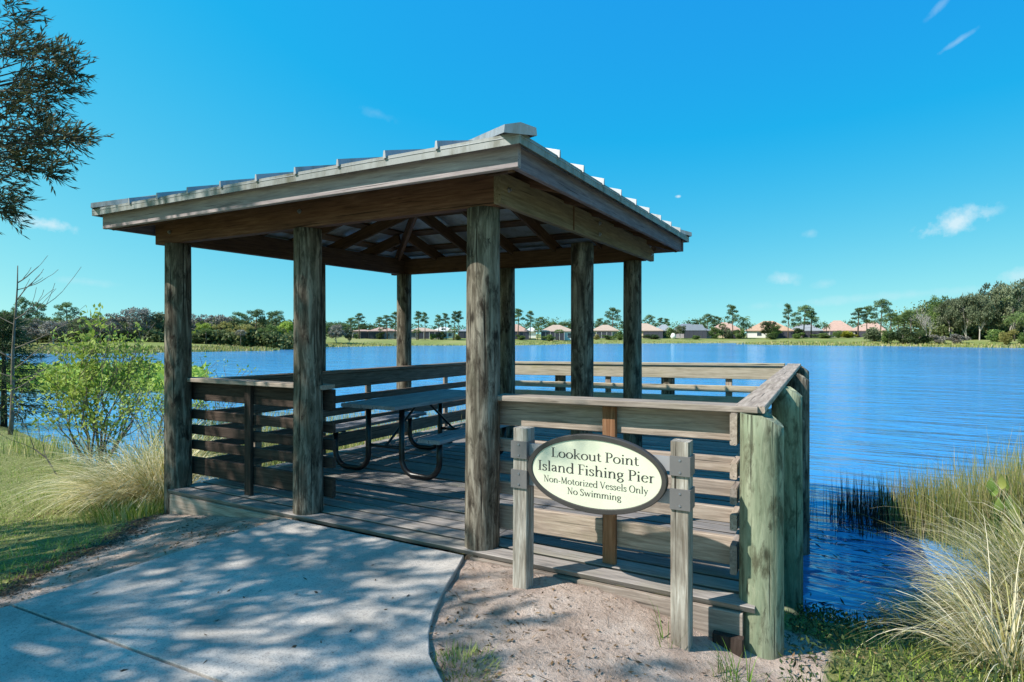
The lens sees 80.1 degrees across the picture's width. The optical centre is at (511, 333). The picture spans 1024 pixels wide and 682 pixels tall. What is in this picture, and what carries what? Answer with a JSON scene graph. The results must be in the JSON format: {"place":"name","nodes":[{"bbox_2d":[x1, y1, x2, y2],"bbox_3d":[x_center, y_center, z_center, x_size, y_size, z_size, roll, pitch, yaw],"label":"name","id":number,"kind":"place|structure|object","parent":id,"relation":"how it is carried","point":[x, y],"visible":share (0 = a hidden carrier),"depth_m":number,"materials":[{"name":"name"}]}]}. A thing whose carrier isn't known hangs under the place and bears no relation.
{"place":"outdoors","nodes":[
{"label":"outdoors","id":0,"kind":"place"},
{"bbox_2d":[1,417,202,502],"bbox_3d":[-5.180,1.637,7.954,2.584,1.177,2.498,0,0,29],"label":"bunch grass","id":1,"kind":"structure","parent":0,"point":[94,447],"depth_m":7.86,"materials":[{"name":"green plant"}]},
{"bbox_2d":[0,518,463,681],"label":"path","id":2,"kind":"structure","parent":0,"point":[176,604],"depth_m":3.24,"materials":[{"name":"concrete"}]},
{"bbox_2d":[0,334,1022,681],"bbox_3d":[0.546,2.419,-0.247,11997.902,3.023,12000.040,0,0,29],"label":"ground","id":3,"kind":"structure","parent":0,"point":[618,620],"depth_m":3.45,"materials":[{"name":"beige sand"}]},
{"bbox_2d":[11,296,36,328],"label":"pine tree","id":4,"kind":"object","parent":3,"relation":"on","point":[21,301],"visible":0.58,"depth_m":86.00,"materials":[{"name":"green plant"}]},
{"bbox_2d":[16,318,44,343],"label":"broadleaf tree","id":5,"kind":"object","parent":3,"relation":"on","point":[34,333],"visible":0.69,"depth_m":83.66,"materials":[{"name":"green plant"}]},
{"bbox_2d":[0,375,64,476],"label":"twiggy shrub","id":6,"kind":"object","parent":3,"relation":"on","point":[37,426],"visible":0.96,"depth_m":9.19,"materials":[{"name":"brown plant"}]},
{"bbox_2d":[25,301,47,343],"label":"pine tree","id":7,"kind":"object","parent":3,"relation":"on","point":[42,309],"visible":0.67,"depth_m":86.46,"materials":[{"name":"green plant"}]},
{"bbox_2d":[0,310,73,430],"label":"shrub","id":8,"kind":"object","parent":3,"relation":"on","point":[5,348],"visible":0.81,"depth_m":15.00,"materials":[{"name":"green plant"}]},
{"bbox_2d":[35,320,68,343],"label":"broadleaf tree","id":9,"kind":"object","parent":3,"relation":"on","point":[48,326],"visible":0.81,"depth_m":83.19,"materials":[{"name":"green plant"}]},
{"bbox_2d":[0,258,104,434],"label":"bare sapling","id":10,"kind":"object","parent":3,"relation":"on","point":[11,412],"visible":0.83,"depth_m":13.39,"materials":[{"name":"grey plant"}]},
{"bbox_2d":[0,0,112,238],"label":"oak tree","id":11,"kind":"object","parent":3,"relation":"on","point":[12,106],"visible":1,"depth_m":5.96,"materials":[{"name":"green plant"}]},
{"bbox_2d":[47,301,82,340],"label":"pine tree","id":12,"kind":"object","parent":3,"relation":"on","point":[66,311],"visible":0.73,"depth_m":89.85,"materials":[{"name":"green plant"}]},
{"bbox_2d":[65,316,98,341],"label":"broadleaf tree","id":13,"kind":"object","parent":3,"relation":"on","point":[85,328],"visible":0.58,"depth_m":87.29,"materials":[{"name":"green plant"}]},
{"bbox_2d":[17,303,163,467],"bbox_3d":[-7.227,0.999,10.768,2.455,3.066,2.412,0,0,17],"label":"willow shrub","id":14,"kind":"object","parent":3,"relation":"on","point":[80,394],"visible":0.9,"depth_m":10.36,"materials":[{"name":"green plant"}]},
{"bbox_2d":[93,313,123,340],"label":"broadleaf tree","id":15,"kind":"object","parent":3,"relation":"on","point":[112,320],"visible":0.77,"depth_m":89.54,"materials":[{"name":"green plant"}]},
{"bbox_2d":[1,409,224,520],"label":"bunch grass","id":16,"kind":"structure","parent":3,"relation":"on","point":[90,491],"depth_m":6.80,"materials":[{"name":"beige plant"}]},
{"bbox_2d":[70,493,163,525],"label":"bunch grass","id":17,"kind":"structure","parent":3,"relation":"on","point":[132,512],"depth_m":6.07,"materials":[{"name":"green plant"}]},
{"bbox_2d":[119,307,152,338],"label":"broadleaf tree","id":18,"kind":"object","parent":3,"relation":"on","point":[144,313],"visible":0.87,"depth_m":91.18,"materials":[{"name":"green plant"}]},
{"bbox_2d":[147,311,163,329],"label":"broadleaf tree","id":19,"kind":"object","parent":3,"relation":"on","point":[158,323],"visible":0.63,"depth_m":93.26,"materials":[{"name":"green plant"}]},
{"bbox_2d":[108,363,218,459],"bbox_3d":[-5.488,1.425,9.637,1.148,2.022,1.926,0,0,29],"label":"twiggy shrub","id":20,"kind":"object","parent":3,"relation":"on","point":[133,382],"visible":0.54,"depth_m":9.47,"materials":[{"name":"green plant"}]},
{"bbox_2d":[0,316,336,349],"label":"woods","id":21,"kind":"object","parent":3,"relation":"on","point":[282,341],"visible":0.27,"depth_m":91.31,"materials":[{"name":"green plant"}]},
{"bbox_2d":[192,322,213,333],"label":"broadleaf tree","id":22,"kind":"object","parent":3,"relation":"on","point":[204,326],"visible":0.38,"depth_m":93.76,"materials":[{"name":"green plant"}]},
{"bbox_2d":[192,314,215,328],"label":"broadleaf tree","id":23,"kind":"object","parent":3,"relation":"on","point":[198,318],"visible":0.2,"depth_m":97.26,"materials":[{"name":"green plant"}]},
{"bbox_2d":[200,314,236,329],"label":"broadleaf tree","id":24,"kind":"object","parent":3,"relation":"on","point":[218,318],"visible":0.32,"depth_m":98.31,"materials":[{"name":"green plant"}]},
{"bbox_2d":[211,321,233,332],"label":"broadleaf tree","id":25,"kind":"object","parent":3,"relation":"on","point":[224,325],"visible":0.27,"depth_m":93.63,"materials":[{"name":"green plant"}]},
{"bbox_2d":[212,333,237,345],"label":"shrub","id":26,"kind":"object","parent":3,"relation":"on","point":[227,339],"visible":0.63,"depth_m":90.59,"materials":[{"name":"green plant"}]},
{"bbox_2d":[224,311,247,328],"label":"pine tree","id":27,"kind":"object","parent":3,"relation":"on","point":[242,315],"visible":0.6,"depth_m":99.24,"materials":[{"name":"green plant"}]},
{"bbox_2d":[230,324,254,337],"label":"broadleaf tree","id":28,"kind":"object","parent":3,"relation":"on","point":[247,327],"visible":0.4,"depth_m":92.23,"materials":[{"name":"green plant"}]},
{"bbox_2d":[242,330,265,346],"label":"shrub","id":29,"kind":"object","parent":3,"relation":"on","point":[253,344],"visible":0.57,"depth_m":91.85,"materials":[{"name":"green plant"}]},
{"bbox_2d":[243,309,266,330],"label":"pine tree","id":30,"kind":"object","parent":3,"relation":"on","point":[256,313],"visible":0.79,"depth_m":98.84,"materials":[{"name":"green plant"}]},
{"bbox_2d":[262,310,287,332],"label":"pine tree","id":31,"kind":"object","parent":3,"relation":"on","point":[275,314],"visible":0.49,"depth_m":100.17,"materials":[{"name":"green plant"}]},
{"bbox_2d":[275,321,292,334],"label":"broadleaf tree","id":32,"kind":"object","parent":3,"relation":"on","point":[285,325],"visible":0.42,"depth_m":94.39,"materials":[{"name":"green plant"}]},
{"bbox_2d":[327,324,346,341],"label":"broadleaf tree","id":33,"kind":"object","parent":3,"relation":"on","point":[339,333],"visible":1,"depth_m":116.54,"materials":[{"name":"green plant"}]},
{"bbox_2d":[367,327,396,338],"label":"house","id":34,"kind":"structure","parent":3,"relation":"on","point":[373,332],"depth_m":140.17,"materials":[{"name":"paint"}]},
{"bbox_2d":[91,122,691,560],"bbox_3d":[-0.886,0.622,6.445,4.621,4.917,4.442,0,0,29],"label":"gazebo","id":35,"kind":"object","parent":3,"relation":"on","point":[491,212],"visible":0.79,"depth_m":5.04,"materials":[{"name":"brown wood"}]},
{"bbox_2d":[411,328,440,338],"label":"house","id":36,"kind":"structure","parent":3,"relation":"on","point":[425,333],"depth_m":141.50,"materials":[{"name":"paint"}]},
{"bbox_2d":[168,421,754,657],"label":"pier deck","id":37,"kind":"structure","parent":3,"relation":"on","point":[382,494],"depth_m":4.99,"materials":[{"name":"brown wood"}]},
{"bbox_2d":[187,377,335,497],"bbox_3d":[-2.373,0.951,5.560,1.940,1.048,0.150,0,0,29],"label":"railing","id":38,"kind":"object","parent":37,"relation":"on","point":[248,394],"visible":0.85,"depth_m":5.57,"materials":[{"name":"brown wood"}]},
{"bbox_2d":[203,362,465,465],"bbox_3d":[-1.855,0.961,8.269,0.145,1.028,5.071,0,0,29],"label":"railing","id":39,"kind":"object","parent":37,"relation":"on","point":[367,378],"visible":0.4,"depth_m":8.08,"materials":[{"name":"brown wood"}]},
{"bbox_2d":[323,389,510,479],"bbox_3d":[-1.022,1.097,6.970,1.680,0.756,1.850,0,0,29],"label":"picnic table","id":40,"kind":"object","parent":37,"relation":"on","point":[404,402],"visible":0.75,"depth_m":6.50,"materials":[{"name":"grey wood"}]},
{"bbox_2d":[497,393,757,564],"bbox_3d":[0.652,0.942,3.900,1.739,1.066,0.165,0,0,29],"label":"railing","id":41,"kind":"object","parent":37,"relation":"on","point":[612,417],"visible":0.54,"depth_m":3.87,"materials":[{"name":"brown wood"}]},
{"bbox_2d":[515,361,784,411],"bbox_3d":[1.596,1.938,9.421,4.863,3.083,0.279,0,0,29],"label":"railing","id":42,"kind":"object","parent":37,"relation":"attached to","point":[667,373],"visible":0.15,"depth_m":8.95,"materials":[{"name":"brown wood"}]},
{"bbox_2d":[730,363,809,659],"bbox_3d":[2.622,1.938,5.769,0.328,3.083,5.557,0,0,27],"label":"railing","id":43,"kind":"object","parent":37,"relation":"attached to","point":[770,501],"visible":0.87,"depth_m":3.38,"materials":[{"name":"green wood"}]},
{"bbox_2d":[422,638,503,681],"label":"grass patch","id":44,"kind":"object","parent":3,"relation":"on","point":[458,654],"visible":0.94,"depth_m":2.86,"materials":[{"name":"green plant"}]},
{"bbox_2d":[0,499,1009,681],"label":"leaf litter","id":45,"kind":"object","parent":3,"relation":"on","point":[71,555],"visible":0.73,"depth_m":4.07,"materials":[{"name":"brown plant"}]},
{"bbox_2d":[0,431,1023,681],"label":"grass","id":46,"kind":"structure","parent":3,"relation":"on","point":[870,659],"depth_m":4.29,"materials":[{"name":"green plant"}]},
{"bbox_2d":[8,340,1023,353],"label":"marsh grass","id":47,"kind":"structure","parent":3,"relation":"on","point":[212,348],"depth_m":107.57,"materials":[{"name":"green plant"}]},
{"bbox_2d":[515,324,529,339],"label":"house","id":48,"kind":"structure","parent":3,"relation":"on","point":[523,331],"depth_m":149.55,"materials":[{"name":"paint"}]},
{"bbox_2d":[541,325,570,339],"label":"house","id":49,"kind":"structure","parent":3,"relation":"on","point":[564,335],"depth_m":151.80,"materials":[{"name":"white paint"}]},
{"bbox_2d":[290,317,897,336],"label":"distant woods","id":50,"kind":"object","parent":3,"relation":"on","point":[738,326],"visible":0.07,"depth_m":206.79,"materials":[{"name":"green plant"}]},
{"bbox_2d":[511,426,694,651],"bbox_3d":[0.487,1.299,3.477,1.067,1.462,0.118,0,0,29],"label":"pier sign","id":51,"kind":"object","parent":3,"relation":"on","point":[599,474],"visible":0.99,"depth_m":3.39,"materials":[{"name":"brown wood"}]},
{"bbox_2d":[594,325,619,337],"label":"house","id":52,"kind":"structure","parent":3,"relation":"on","point":[605,330],"depth_m":164.82,"materials":[{"name":"beige paint"}]},
{"bbox_2d":[602,307,622,327],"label":"pine tree","id":53,"kind":"object","parent":3,"relation":"on","point":[608,314],"visible":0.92,"depth_m":175.18,"materials":[{"name":"green plant"}]},
{"bbox_2d":[642,323,663,338],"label":"house","id":54,"kind":"structure","parent":3,"relation":"on","point":[647,328],"depth_m":168.16,"materials":[{"name":"beige paint"}]},
{"bbox_2d":[647,594,685,647],"bbox_3d":[0.857,1.535,3.202,0.272,0.254,0.347,0,0,7],"label":"grass tuft","id":55,"kind":"object","parent":3,"relation":"on","point":[661,636],"visible":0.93,"depth_m":3.27,"materials":[{"name":"green plant"}]},
{"bbox_2d":[674,324,709,338],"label":"house","id":56,"kind":"structure","parent":3,"relation":"on","point":[697,330],"depth_m":170.80,"materials":[{"name":"paint"}]},
{"bbox_2d":[699,313,715,328],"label":"pine tree","id":57,"kind":"object","parent":3,"relation":"on","point":[713,322],"visible":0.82,"depth_m":191.39,"materials":[{"name":"green plant"}]},
{"bbox_2d":[708,326,723,338],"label":"shrub","id":58,"kind":"object","parent":3,"relation":"on","point":[715,330],"visible":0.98,"depth_m":169.55,"materials":[{"name":"green plant"}]},
{"bbox_2d":[710,322,740,337],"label":"house","id":59,"kind":"structure","parent":3,"relation":"on","point":[730,326],"depth_m":176.81,"materials":[{"name":"beige paint"}]},
{"bbox_2d":[709,647,746,681],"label":"grass tuft","id":60,"kind":"object","parent":3,"relation":"on","point":[718,660],"visible":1,"depth_m":3.04,"materials":[{"name":"green plant"}]},
{"bbox_2d":[706,638,763,681],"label":"grass tuft","id":61,"kind":"object","parent":3,"relation":"on","point":[750,674],"visible":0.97,"depth_m":3.07,"materials":[{"name":"green plant"}]},
{"bbox_2d":[725,304,745,337],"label":"pine tree","id":62,"kind":"object","parent":3,"relation":"on","point":[732,307],"visible":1,"depth_m":171.49,"materials":[{"name":"green plant"}]},
{"bbox_2d":[733,328,745,338],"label":"shrub","id":63,"kind":"object","parent":3,"relation":"on","point":[737,334],"visible":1,"depth_m":170.48,"materials":[{"name":"green plant"}]},
{"bbox_2d":[760,320,777,334],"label":"broadleaf tree","id":64,"kind":"object","parent":3,"relation":"on","point":[766,327],"visible":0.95,"depth_m":173.54,"materials":[{"name":"green plant"}]},
{"bbox_2d":[745,321,793,337],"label":"house","id":65,"kind":"structure","parent":3,"relation":"on","point":[754,331],"depth_m":179.19,"materials":[{"name":"white paint"}]},
{"bbox_2d":[781,303,795,338],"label":"pine tree","id":66,"kind":"object","parent":3,"relation":"on","point":[788,310],"visible":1,"depth_m":171.76,"materials":[{"name":"green plant"}]},
{"bbox_2d":[792,304,820,337],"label":"pine tree","id":67,"kind":"object","parent":3,"relation":"on","point":[806,308],"visible":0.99,"depth_m":173.44,"materials":[{"name":"green plant"}]},
{"bbox_2d":[792,324,822,336],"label":"house","id":68,"kind":"structure","parent":3,"relation":"on","point":[815,331],"depth_m":181.06,"materials":[{"name":"paint"}]},
{"bbox_2d":[822,320,856,336],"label":"house","id":69,"kind":"structure","parent":3,"relation":"on","point":[837,325],"depth_m":183.09,"materials":[{"name":"paint"}]},
{"bbox_2d":[848,307,871,337],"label":"pine tree","id":70,"kind":"object","parent":3,"relation":"on","point":[858,311],"visible":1,"depth_m":175.69,"materials":[{"name":"green plant"}]},
{"bbox_2d":[855,305,873,329],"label":"pine tree","id":71,"kind":"object","parent":3,"relation":"on","point":[868,313],"visible":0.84,"depth_m":175.81,"materials":[{"name":"green plant"}]},
{"bbox_2d":[854,322,885,336],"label":"house","id":72,"kind":"structure","parent":3,"relation":"on","point":[862,329],"depth_m":185.02,"materials":[{"name":"beige paint"}]},
{"bbox_2d":[862,327,882,341],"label":"shrub","id":73,"kind":"object","parent":3,"relation":"on","point":[873,334],"visible":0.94,"depth_m":125.79,"materials":[{"name":"green plant"}]},
{"bbox_2d":[868,298,898,332],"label":"pine tree","id":74,"kind":"object","parent":3,"relation":"on","point":[882,302],"visible":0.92,"depth_m":169.66,"materials":[{"name":"green plant"}]},
{"bbox_2d":[881,329,897,343],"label":"shrub","id":75,"kind":"object","parent":3,"relation":"on","point":[885,338],"visible":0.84,"depth_m":120.94,"materials":[{"name":"green plant"}]},
{"bbox_2d":[882,312,897,329],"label":"fan palm","id":76,"kind":"object","parent":3,"relation":"on","point":[889,315],"visible":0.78,"depth_m":127.87,"materials":[{"name":"green plant"}]},
{"bbox_2d":[777,581,1023,681],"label":"bank undergrowth","id":77,"kind":"object","parent":3,"relation":"on","point":[827,615],"visible":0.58,"depth_m":3.42,"materials":[{"name":"green plant"}]},
{"bbox_2d":[887,326,913,343],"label":"shrub","id":78,"kind":"object","parent":3,"relation":"on","point":[905,330],"visible":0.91,"depth_m":118.76,"materials":[{"name":"green plant"}]},
{"bbox_2d":[902,309,919,331],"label":"fan palm","id":79,"kind":"object","parent":3,"relation":"on","point":[907,312],"visible":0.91,"depth_m":123.85,"materials":[{"name":"green plant"}]},
{"bbox_2d":[812,448,1023,681],"bbox_3d":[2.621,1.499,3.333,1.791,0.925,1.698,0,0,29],"label":"bunch grass","id":80,"kind":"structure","parent":3,"relation":"on","point":[980,645],"depth_m":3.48,"materials":[{"name":"beige plant"}]},
{"bbox_2d":[907,330,932,343],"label":"shrub","id":81,"kind":"object","parent":3,"relation":"on","point":[920,336],"visible":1,"depth_m":116.17,"materials":[{"name":"green plant"}]},
{"bbox_2d":[910,308,937,334],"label":"bare tree","id":82,"kind":"object","parent":3,"relation":"on","point":[922,319],"visible":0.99,"depth_m":120.23,"materials":[{"name":"grey plant"}]},
{"bbox_2d":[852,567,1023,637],"bbox_3d":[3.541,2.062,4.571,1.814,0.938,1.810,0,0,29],"label":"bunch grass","id":83,"kind":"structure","parent":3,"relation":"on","point":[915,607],"depth_m":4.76,"materials":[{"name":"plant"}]},
{"bbox_2d":[923,294,952,325],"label":"broadleaf tree","id":84,"kind":"object","parent":3,"relation":"on","point":[932,314],"visible":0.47,"depth_m":125.72,"materials":[{"name":"green plant"}]},
{"bbox_2d":[930,334,947,343],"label":"shrub","id":85,"kind":"object","parent":3,"relation":"on","point":[936,338],"visible":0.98,"depth_m":114.57,"materials":[{"name":"grey plant"}]},
{"bbox_2d":[861,296,1023,339],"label":"woods","id":86,"kind":"object","parent":3,"relation":"on","point":[940,330],"visible":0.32,"depth_m":125.27,"materials":[{"name":"green plant"}]},
{"bbox_2d":[867,479,1023,613],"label":"bunch grass","id":87,"kind":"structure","parent":3,"relation":"on","point":[1015,565],"depth_m":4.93,"materials":[{"name":"plant"}]},
{"bbox_2d":[933,297,968,337],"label":"broadleaf tree","id":88,"kind":"object","parent":3,"relation":"on","point":[946,315],"visible":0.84,"depth_m":122.29,"materials":[{"name":"green plant"}]},
{"bbox_2d":[947,334,971,342],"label":"shrub","id":89,"kind":"object","parent":3,"relation":"on","point":[954,337],"visible":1,"depth_m":112.54,"materials":[{"name":"grey plant"}]},
{"bbox_2d":[950,293,984,336],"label":"broadleaf tree","id":90,"kind":"object","parent":3,"relation":"on","point":[966,320],"visible":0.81,"depth_m":119.45,"materials":[{"name":"green plant"}]},
{"bbox_2d":[964,292,995,339],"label":"broadleaf tree","id":91,"kind":"object","parent":3,"relation":"on","point":[986,314],"visible":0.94,"depth_m":117.25,"materials":[{"name":"green plant"}]},
{"bbox_2d":[977,280,1005,335],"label":"broadleaf tree","id":92,"kind":"object","parent":3,"relation":"on","point":[987,287],"visible":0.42,"depth_m":121.57,"materials":[{"name":"green plant"}]},
{"bbox_2d":[985,329,1004,341],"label":"shrub","id":93,"kind":"object","parent":3,"relation":"on","point":[994,337],"visible":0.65,"depth_m":111.75,"materials":[{"name":"green plant"}]},
{"bbox_2d":[986,474,1008,541],"bbox_3d":[5.022,1.817,6.287,0.216,0.728,0.181,0,0,-44],"label":"broadleaf plant","id":94,"kind":"object","parent":3,"relation":"on","point":[1002,481],"visible":0.73,"depth_m":6.28,"materials":[{"name":"green plant"}]},
{"bbox_2d":[989,281,1023,333],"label":"broadleaf tree","id":95,"kind":"object","parent":3,"relation":"on","point":[1006,290],"visible":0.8,"depth_m":119.14,"materials":[{"name":"green plant"}]},
{"bbox_2d":[997,329,1018,344],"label":"shrub","id":96,"kind":"object","parent":3,"relation":"on","point":[1004,338],"visible":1,"depth_m":106.59,"materials":[{"name":"green plant"}]},
{"bbox_2d":[1001,314,1023,340],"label":"feather palm","id":97,"kind":"object","parent":3,"relation":"on","point":[1012,319],"visible":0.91,"depth_m":111.78,"materials":[{"name":"green plant"}]},
{"bbox_2d":[1004,495,1023,549],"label":"broadleaf plant","id":98,"kind":"object","parent":3,"relation":"on","point":[1010,510],"visible":0.36,"depth_m":5.66,"materials":[{"name":"green plant"}]},
{"bbox_2d":[0,343,1023,631],"bbox_3d":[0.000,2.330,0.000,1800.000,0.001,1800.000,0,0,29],"label":"water","id":99,"kind":"structure","parent":0,"point":[884,411],"depth_m":19.02,"materials":[{"name":"blue liquid"}]},
{"bbox_2d":[0,357,210,392],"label":"marsh undergrowth","id":100,"kind":"object","parent":99,"relation":"in","point":[196,371],"visible":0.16,"depth_m":26.78,"materials":[{"name":"green plant"}]},
{"bbox_2d":[192,353,257,453],"bbox_3d":[-5.216,1.387,10.842,1.651,2.102,1.998,0,0,0],"label":"twiggy shrub","id":101,"kind":"object","parent":99,"relation":"in","point":[217,401],"visible":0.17,"depth_m":10.84,"materials":[{"name":"green plant"}]},
{"bbox_2d":[1,401,465,477],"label":"marsh reeds","id":102,"kind":"object","parent":99,"relation":"in","point":[196,437],"visible":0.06,"depth_m":10.94,"materials":[{"name":"green plant"}]},
{"bbox_2d":[809,528,947,613],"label":"floating weeds","id":103,"kind":"object","parent":99,"relation":"on","point":[839,556],"visible":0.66,"depth_m":6.38,"materials":[{"name":"green plant"}]},
{"bbox_2d":[810,469,959,538],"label":"dead reeds","id":104,"kind":"object","parent":99,"relation":"in","point":[853,503],"visible":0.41,"depth_m":7.45,"materials":[{"name":"black plant"}]},
{"bbox_2d":[867,423,1023,570],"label":"reeds","id":105,"kind":"object","parent":99,"relation":"in","point":[976,498],"visible":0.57,"depth_m":6.94,"materials":[{"name":"green plant"}]},
{"bbox_2d":[0,0,1023,333],"label":"sky","id":106,"kind":"structure","parent":0,"point":[835,158],"materials":[{"name":"blue"}]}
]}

